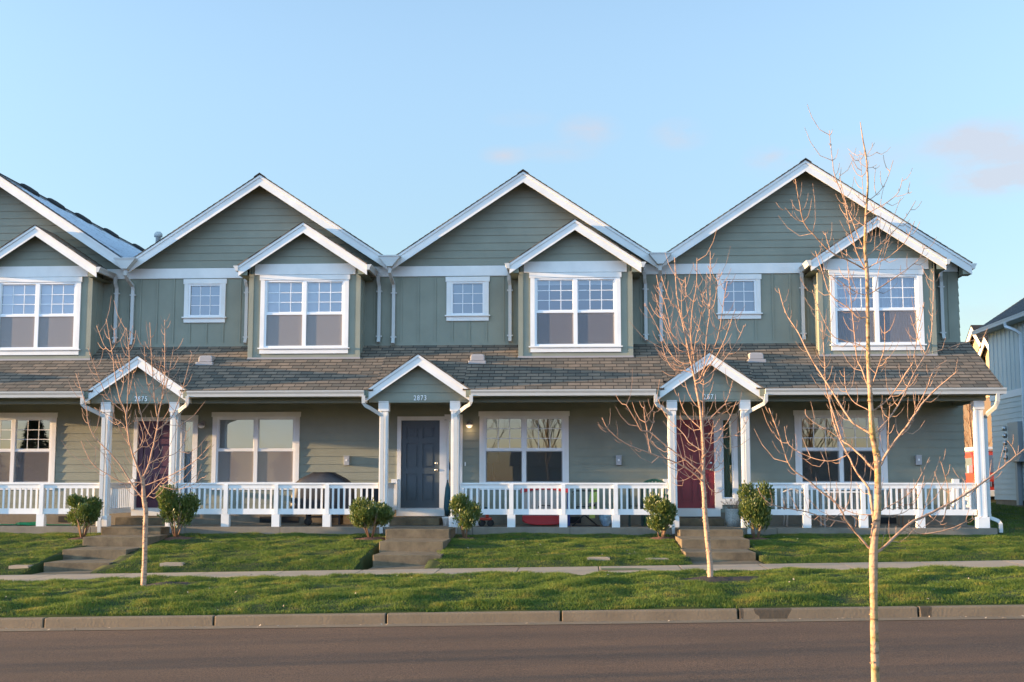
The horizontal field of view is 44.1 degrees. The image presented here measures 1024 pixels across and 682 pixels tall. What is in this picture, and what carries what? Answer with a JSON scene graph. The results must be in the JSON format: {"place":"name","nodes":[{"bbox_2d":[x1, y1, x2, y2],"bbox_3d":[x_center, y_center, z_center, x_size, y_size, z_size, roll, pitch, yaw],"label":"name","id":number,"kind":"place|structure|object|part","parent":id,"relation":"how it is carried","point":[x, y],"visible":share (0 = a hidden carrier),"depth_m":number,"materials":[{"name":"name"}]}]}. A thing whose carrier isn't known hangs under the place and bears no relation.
{"place":"outdoors","nodes":[
{"label":"outdoors","id":0,"kind":"place"},
{"bbox_2d":[362,488,378,502],"bbox_3d":[-3.225,3.714,28.580,0.426,0.895,0.621,0,-6,3],"label":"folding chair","id":1,"kind":"object","parent":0,"point":[376,495],"visible":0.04,"depth_m":28.76,"materials":[{"name":"black metal"}]},
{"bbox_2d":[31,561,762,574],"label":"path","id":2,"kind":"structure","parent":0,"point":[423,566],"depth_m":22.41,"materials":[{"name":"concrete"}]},
{"bbox_2d":[462,488,479,525],"bbox_3d":[-0.907,3.649,27.957,0.404,0.870,0.440,0,-6,3],"label":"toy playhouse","id":3,"kind":"object","parent":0,"point":[463,491],"visible":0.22,"depth_m":27.81,"materials":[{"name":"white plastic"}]},
{"bbox_2d":[0,619,1023,681],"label":"road","id":4,"kind":"structure","parent":0,"point":[974,650],"depth_m":13.12,"materials":[{"name":"grey asphalt"}]},
{"bbox_2d":[0,616,1023,630],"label":"gutter pan","id":5,"kind":"object","parent":4,"relation":"on","point":[510,623],"visible":1,"depth_m":15.88,"materials":[{"name":"grey concrete"}]},
{"bbox_2d":[0,531,1023,574],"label":"lawn grass","id":6,"kind":"structure","parent":0,"point":[771,544],"depth_m":23.99,"materials":[{"name":"green plant"}]},
{"bbox_2d":[0,500,1023,620],"bbox_3d":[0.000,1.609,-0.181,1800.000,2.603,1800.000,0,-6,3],"label":"ground","id":7,"kind":"structure","parent":0,"point":[366,562],"depth_m":21.89,"materials":[{"name":"green plant"}]},
{"bbox_2d":[9,565,32,568],"bbox_3d":[-8.947,4.147,23.049,0.360,0.118,0.260,0,-6,3],"label":"utility cover","id":8,"kind":"object","parent":7,"relation":"on","point":[17,566],"visible":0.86,"depth_m":22.93,"materials":[{"name":"grey concrete"}]},
{"bbox_2d":[0,173,144,533],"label":"townhouse","id":9,"kind":"structure","parent":7,"relation":"on","point":[63,282],"depth_m":29.57,"materials":[{"name":"green"}]},
{"bbox_2d":[0,413,57,489],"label":"window","id":10,"kind":"structure","parent":9,"relation":"in","point":[27,465],"depth_m":29.73,"materials":[{"name":"white plastic"}]},
{"bbox_2d":[0,522,82,525],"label":"garden hose","id":11,"kind":"object","parent":9,"relation":"on","point":[27,523],"visible":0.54,"depth_m":28.03,"materials":[{"name":"green"}]},
{"bbox_2d":[0,277,82,354],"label":"window","id":12,"kind":"structure","parent":9,"relation":"in","point":[41,315],"depth_m":29.39,"materials":[{"name":"white glass"}]},
{"bbox_2d":[44,526,169,571],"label":"garden steps","id":13,"kind":"structure","parent":7,"relation":"on","point":[108,545],"depth_m":25.08,"materials":[{"name":"concrete"}]},
{"bbox_2d":[145,581,193,585],"bbox_3d":[-5.318,3.729,19.366,1.157,0.120,1.076,4,-8,-34],"label":"soil bed","id":14,"kind":"object","parent":7,"relation":"on","point":[175,583],"visible":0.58,"depth_m":19.22,"materials":[{"name":"brown soil"}]},
{"bbox_2d":[61,300,211,585],"bbox_3d":[-5.775,1.573,19.530,2.416,4.704,1.052,1,-6,-6],"label":"street tree","id":15,"kind":"object","parent":14,"relation":"on","point":[145,535],"visible":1,"depth_m":19.54,"materials":[{"name":"brown plant"}]},
{"bbox_2d":[160,562,184,566],"bbox_3d":[-6.136,4.074,22.904,0.420,0.118,0.260,0,-6,3],"label":"utility cover","id":16,"kind":"object","parent":7,"relation":"on","point":[168,564],"visible":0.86,"depth_m":22.78,"materials":[{"name":"grey concrete"}]},
{"bbox_2d":[165,536,191,540],"bbox_3d":[-7.052,4.365,26.414,0.902,0.575,0.707,0,-6,3],"label":"soil bed","id":17,"kind":"object","parent":7,"relation":"on","point":[178,538],"visible":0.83,"depth_m":26.33,"materials":[{"name":"brown soil"}]},
{"bbox_2d":[155,484,200,536],"bbox_3d":[-7.026,3.557,26.505,0.942,1.149,0.823,0,-6,3],"label":"shrub","id":18,"kind":"object","parent":17,"relation":"on","point":[174,508],"visible":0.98,"depth_m":26.38,"materials":[{"name":"green plant"}]},
{"bbox_2d":[80,173,392,534],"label":"townhouse","id":19,"kind":"structure","parent":7,"relation":"on","point":[272,299],"depth_m":29.36,"materials":[{"name":"green wood"}]},
{"bbox_2d":[136,421,169,507],"bbox_3d":[-8.324,2.886,29.604,0.900,2.015,0.035,0,-6,3],"label":"door","id":20,"kind":"structure","parent":19,"relation":"in","point":[164,439],"depth_m":29.62,"materials":[{"name":"red wood"}]},
{"bbox_2d":[182,279,226,322],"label":"window","id":21,"kind":"structure","parent":19,"relation":"in","point":[208,305],"depth_m":29.95,"materials":[{"name":"white plastic"}]},
{"bbox_2d":[211,412,300,489],"bbox_3d":[-5.972,2.563,29.486,2.130,1.810,0.193,0,-6,3],"label":"window","id":22,"kind":"structure","parent":19,"relation":"in","point":[248,447],"depth_m":29.48,"materials":[{"name":"white plastic"}]},
{"bbox_2d":[257,274,349,353],"bbox_3d":[-4.768,-0.613,29.073,2.120,1.820,0.193,0,-6,3],"label":"window","id":23,"kind":"structure","parent":19,"relation":"in","point":[300,314],"depth_m":29.06,"materials":[{"name":"white glass"}]},
{"bbox_2d":[290,472,354,524],"bbox_3d":[-4.238,3.540,28.403,1.440,1.183,0.584,0,-6,3],"label":"barbecue","id":24,"kind":"object","parent":19,"relation":"on","point":[323,477],"visible":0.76,"depth_m":28.17,"materials":[{"name":"black metal"}]},
{"bbox_2d":[356,537,385,539],"bbox_3d":[-2.874,4.286,26.088,0.864,0.481,0.711,0,-6,3],"label":"soil bed","id":25,"kind":"object","parent":7,"relation":"on","point":[371,538],"visible":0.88,"depth_m":25.96,"materials":[{"name":"brown soil"}]},
{"bbox_2d":[347,496,394,537],"bbox_3d":[-2.924,3.657,26.139,0.996,0.909,0.696,0,-6,3],"label":"shrub","id":26,"kind":"object","parent":25,"relation":"on","point":[364,512],"visible":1,"depth_m":26.03,"materials":[{"name":"green plant"}]},
{"bbox_2d":[373,527,455,569],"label":"garden steps","id":27,"kind":"structure","parent":7,"relation":"on","point":[410,545],"depth_m":24.21,"materials":[{"name":"concrete"}]},
{"bbox_2d":[0,564,1023,616],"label":"verge grass","id":28,"kind":"structure","parent":7,"relation":"on","point":[66,602],"depth_m":17.53,"materials":[{"name":"green plant"}]},
{"bbox_2d":[0,605,1023,627],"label":"kerb","id":29,"kind":"structure","parent":7,"relation":"on","point":[549,616],"depth_m":16.05,"materials":[{"name":"grey concrete"}]},
{"bbox_2d":[6,531,1022,629],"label":"fallen leaves","id":30,"kind":"object","parent":7,"relation":"on","point":[545,596],"visible":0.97,"depth_m":17.65,"materials":[{"name":"brown plant"}]},
{"bbox_2d":[362,169,667,534],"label":"townhouse","id":31,"kind":"structure","parent":7,"relation":"on","point":[524,349],"depth_m":29.06,"materials":[{"name":"green wood"}]},
{"bbox_2d":[401,420,439,507],"bbox_3d":[-2.120,2.843,29.227,0.900,2.015,0.123,0,-6,3],"label":"door","id":32,"kind":"structure","parent":31,"relation":"in","point":[420,439],"depth_m":29.27,"materials":[{"name":"wood"}]},
{"bbox_2d":[442,517,448,525],"bbox_3d":[-1.445,3.974,27.849,0.200,0.200,0.197,0,-6,3],"label":"flower pot","id":33,"kind":"object","parent":31,"relation":"on","point":[445,521],"visible":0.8,"depth_m":27.78,"materials":[{"name":"white ceramic"}]},
{"bbox_2d":[444,480,450,516],"bbox_3d":[-1.462,3.650,28.592,0.170,1.010,0.162,0,-6,3],"label":"parasol","id":34,"kind":"object","parent":31,"relation":"on","point":[447,497],"visible":0.86,"depth_m":28.55,"materials":[{"name":"teal fabric"}]},
{"bbox_2d":[445,276,489,320],"bbox_3d":[-1.036,-0.984,29.617,1.060,1.040,0.193,0,-6,3],"label":"window","id":35,"kind":"structure","parent":31,"relation":"in","point":[467,299],"depth_m":29.61,"materials":[{"name":"white plastic"}]},
{"bbox_2d":[478,507,493,525],"bbox_3d":[-0.563,3.839,27.635,0.330,0.420,0.280,0,-6,3],"label":"toy tractor","id":36,"kind":"object","parent":31,"relation":"on","point":[490,522],"visible":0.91,"depth_m":27.49,"materials":[{"name":"red plastic"}]},
{"bbox_2d":[487,452,499,480],"bbox_3d":[-0.445,3.320,30.086,0.500,1.341,0.400,0,-6,3],"label":"table lamp","id":37,"kind":"object","parent":31,"relation":"in","point":[493,457],"visible":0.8,"depth_m":30.04,"materials":[{"name":"beige"}]},
{"bbox_2d":[478,411,569,489],"bbox_3d":[0.278,2.523,29.126,2.130,1.810,0.145,0,-6,3],"label":"window","id":38,"kind":"structure","parent":31,"relation":"in","point":[483,415],"depth_m":29.14,"materials":[{"name":"white plastic"}]},
{"bbox_2d":[521,488,569,525],"bbox_3d":[0.733,3.620,27.922,1.088,0.920,0.300,0,-6,3],"label":"toy play table","id":39,"kind":"object","parent":31,"relation":"on","point":[541,519],"visible":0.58,"depth_m":27.96,"materials":[{"name":"red plastic"}]},
{"bbox_2d":[529,272,622,351],"bbox_3d":[1.443,-0.651,28.739,2.120,1.820,0.193,0,-6,3],"label":"window","id":40,"kind":"structure","parent":31,"relation":"in","point":[574,330],"depth_m":28.69,"materials":[{"name":"white plastic"}]},
{"bbox_2d":[572,488,599,525],"bbox_3d":[1.626,3.607,27.811,0.622,0.940,0.455,0,-6,3],"label":"camp chair","id":41,"kind":"object","parent":31,"relation":"on","point":[594,498],"visible":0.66,"depth_m":27.60,"materials":[{"name":"green fabric"}]},
{"bbox_2d":[599,508,611,525],"bbox_3d":[2.051,3.859,27.722,0.298,0.400,0.233,0,-6,3],"label":"bucket","id":42,"kind":"object","parent":31,"relation":"on","point":[605,520],"visible":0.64,"depth_m":27.63,"materials":[{"name":"blue plastic"}]},
{"bbox_2d":[642,479,667,525],"bbox_3d":[3.155,3.559,27.889,0.575,1.037,0.563,0,-6,3],"label":"resin chair","id":43,"kind":"object","parent":31,"relation":"on","point":[654,480],"visible":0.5,"depth_m":28.13,"materials":[{"name":"green plastic"}]},
{"bbox_2d":[587,557,609,560],"bbox_3d":[1.538,3.906,22.504,0.400,0.118,0.260,0,-6,3],"label":"utility cover","id":44,"kind":"object","parent":7,"relation":"on","point":[599,558],"visible":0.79,"depth_m":22.38,"materials":[{"name":"grey concrete"}]},
{"bbox_2d":[651,536,673,539],"bbox_3d":[3.053,4.179,25.744,0.641,0.403,0.675,-3,-7,24],"label":"soil bed","id":45,"kind":"object","parent":7,"relation":"on","point":[659,537],"visible":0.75,"depth_m":25.67,"materials":[{"name":"brown soil"}]},
{"bbox_2d":[643,492,677,536],"bbox_3d":[3.040,3.587,25.837,0.720,1.036,0.580,0,-6,3],"label":"shrub","id":46,"kind":"object","parent":45,"relation":"on","point":[662,518],"visible":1,"depth_m":25.70,"materials":[{"name":"green plant"}]},
{"bbox_2d":[675,527,755,564],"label":"garden steps","id":47,"kind":"structure","parent":7,"relation":"on","point":[730,543],"depth_m":23.85,"materials":[{"name":"concrete"}]},
{"bbox_2d":[686,576,761,581],"bbox_3d":[3.089,3.491,18.555,1.382,0.079,1.149,0,-6,3],"label":"soil bed","id":48,"kind":"object","parent":7,"relation":"on","point":[714,579],"visible":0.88,"depth_m":18.36,"materials":[{"name":"brown soil"}]},
{"bbox_2d":[599,229,748,576],"bbox_3d":[2.387,1.033,18.565,2.272,5.215,1.160,0,-6,3],"label":"street tree","id":49,"kind":"object","parent":48,"relation":"on","point":[709,571],"visible":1,"depth_m":18.76,"materials":[{"name":"brown plant"}]},
{"bbox_2d":[747,537,768,539],"bbox_3d":[4.947,4.023,25.705,0.699,0.070,0.693,0,-6,3],"label":"soil bed","id":50,"kind":"object","parent":7,"relation":"on","point":[756,538],"visible":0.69,"depth_m":25.55,"materials":[{"name":"brown soil"}]},
{"bbox_2d":[737,480,775,537],"bbox_3d":[4.970,3.453,25.737,0.814,1.272,0.624,0,-6,3],"label":"shrub","id":51,"kind":"object","parent":50,"relation":"on","point":[755,508],"visible":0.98,"depth_m":25.66,"materials":[{"name":"green plant"}]},
{"bbox_2d":[649,158,1006,536],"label":"townhouse","id":52,"kind":"structure","parent":7,"relation":"on","point":[768,364],"depth_m":28.67,"materials":[{"name":"green wood"}]},
{"bbox_2d":[676,420,714,507],"bbox_3d":[4.170,2.805,28.888,0.900,2.015,0.123,0,-6,3],"label":"door","id":53,"kind":"structure","parent":52,"relation":"in","point":[689,495],"depth_m":28.92,"materials":[{"name":"red wood"}]},
{"bbox_2d":[721,499,740,526],"bbox_3d":[4.808,3.748,27.635,0.498,0.602,0.337,0,-6,3],"label":"planter","id":54,"kind":"object","parent":52,"relation":"on","point":[732,518],"visible":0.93,"depth_m":27.50,"materials":[{"name":"blue"}]},
{"bbox_2d":[716,274,762,318],"bbox_3d":[5.255,-1.023,29.278,1.060,1.040,0.193,0,-6,3],"label":"window","id":55,"kind":"structure","parent":52,"relation":"in","point":[740,290],"depth_m":29.28,"materials":[{"name":"white plastic"}]},
{"bbox_2d":[783,488,809,525],"bbox_3d":[6.242,3.656,27.811,0.575,0.827,0.563,0,-6,3],"label":"resin chair","id":56,"kind":"object","parent":52,"relation":"on","point":[790,498],"visible":0.53,"depth_m":27.99,"materials":[{"name":"beige plastic"}]},
{"bbox_2d":[818,491,859,526],"bbox_3d":[7.180,3.677,27.715,0.840,0.760,0.560,0,-6,3],"label":"porch table","id":57,"kind":"object","parent":52,"relation":"on","point":[819,492],"visible":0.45,"depth_m":27.73,"materials":[{"name":"white plastic"}]},
{"bbox_2d":[793,410,887,489],"bbox_3d":[7.476,2.479,28.739,2.130,1.810,0.145,0,-6,3],"label":"window","id":58,"kind":"structure","parent":52,"relation":"in","point":[798,414],"depth_m":28.75,"materials":[{"name":"white plastic"}]},
{"bbox_2d":[828,269,926,350],"bbox_3d":[8.185,-0.687,28.417,2.120,1.820,0.275,0,-6,3],"label":"window","id":59,"kind":"structure","parent":52,"relation":"in","point":[898,301],"depth_m":28.35,"materials":[{"name":"white plastic"}]},
{"bbox_2d":[898,488,916,525],"bbox_3d":[8.713,3.591,27.757,0.400,0.940,0.430,0,-6,3],"label":"wooden chair","id":60,"kind":"object","parent":52,"relation":"on","point":[904,491],"visible":0.34,"depth_m":27.91,"materials":[{"name":"grey wood"}]},
{"bbox_2d":[754,105,1023,681],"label":"street tree","id":61,"kind":"object","parent":7,"relation":"on","point":[874,550],"visible":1,"depth_m":8.20,"materials":[{"name":"brown plant"}]},
{"bbox_2d":[963,402,991,446],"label":"bare tree","id":62,"kind":"object","parent":7,"relation":"on","point":[970,431],"visible":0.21,"depth_m":52.46,"materials":[{"name":"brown wood"}]},
{"bbox_2d":[963,325,992,447],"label":"distant house","id":63,"kind":"structure","parent":7,"relation":"on","point":[980,347],"depth_m":55.85,"materials":[{"name":"white wood"}]},
{"bbox_2d":[965,447,995,499],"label":"red van","id":64,"kind":"object","parent":7,"relation":"on","point":[969,465],"visible":0.24,"depth_m":49.36,"materials":[{"name":"red paint"}]},
{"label":"side window","id":65,"kind":"part","parent":64,"relation":"part of","materials":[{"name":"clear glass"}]},
{"bbox_2d":[971,298,1023,506],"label":"blue house","id":66,"kind":"structure","parent":7,"relation":"on","point":[1005,331],"depth_m":42.26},
{"bbox_3d":[-0.974,4.068,26.019,0.611,0.070,0.702,0,-6,3],"label":"soil bed","id":67,"kind":"object","parent":7,"relation":"on","visible":0},
{"bbox_2d":[448,492,483,537],"bbox_3d":[-0.955,3.608,26.046,0.744,1.014,0.578,0,-6,3],"label":"shrub","id":68,"kind":"object","parent":67,"relation":"on","point":[465,509],"visible":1,"depth_m":25.97,"materials":[{"name":"green plant"}]},
{"bbox_2d":[0,560,1023,580],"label":"sidewalk","id":69,"kind":"structure","parent":0,"point":[751,567],"depth_m":21.44,"materials":[{"name":"grey concrete"}]},
{"bbox_2d":[601,568,646,569],"bbox_3d":[1.873,3.814,21.136,0.760,0.006,0.440,0,-6,3],"label":"meter lid","id":70,"kind":"object","parent":69,"relation":"on","point":[623,569],"visible":0.93,"depth_m":20.98,"materials":[{"name":"grey concrete"}]},
{"bbox_2d":[0,0,1023,341],"label":"sky","id":71,"kind":"structure","parent":0,"point":[388,119],"materials":[{"name":"blue"}]},
{"bbox_2d":[628,488,643,525],"bbox_3d":[2.727,3.643,27.861,0.340,0.860,0.340,0,-6,3],"label":"chair","id":72,"kind":"object","parent":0,"point":[629,516],"visible":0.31,"depth_m":27.72,"materials":[{"name":"grey plastic"}]},
{"bbox_2d":[967,502,1023,533],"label":"side lawn grass","id":73,"kind":"structure","parent":0,"point":[1012,510],"depth_m":33.84,"materials":[{"name":"green plant"}]},
{"bbox_3d":[-8.965,4.146,26.492,0.731,0.075,0.708,0,-6,3],"label":"soil bed","id":74,"kind":"object","parent":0,"visible":0},
{"bbox_2d":[64,493,103,537],"bbox_3d":[-8.980,3.656,26.551,0.738,0.968,0.672,-6,-9,43],"label":"shrub","id":75,"kind":"object","parent":74,"relation":"on","point":[86,511],"visible":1,"depth_m":26.46,"materials":[{"name":"green plant"}]}
]}

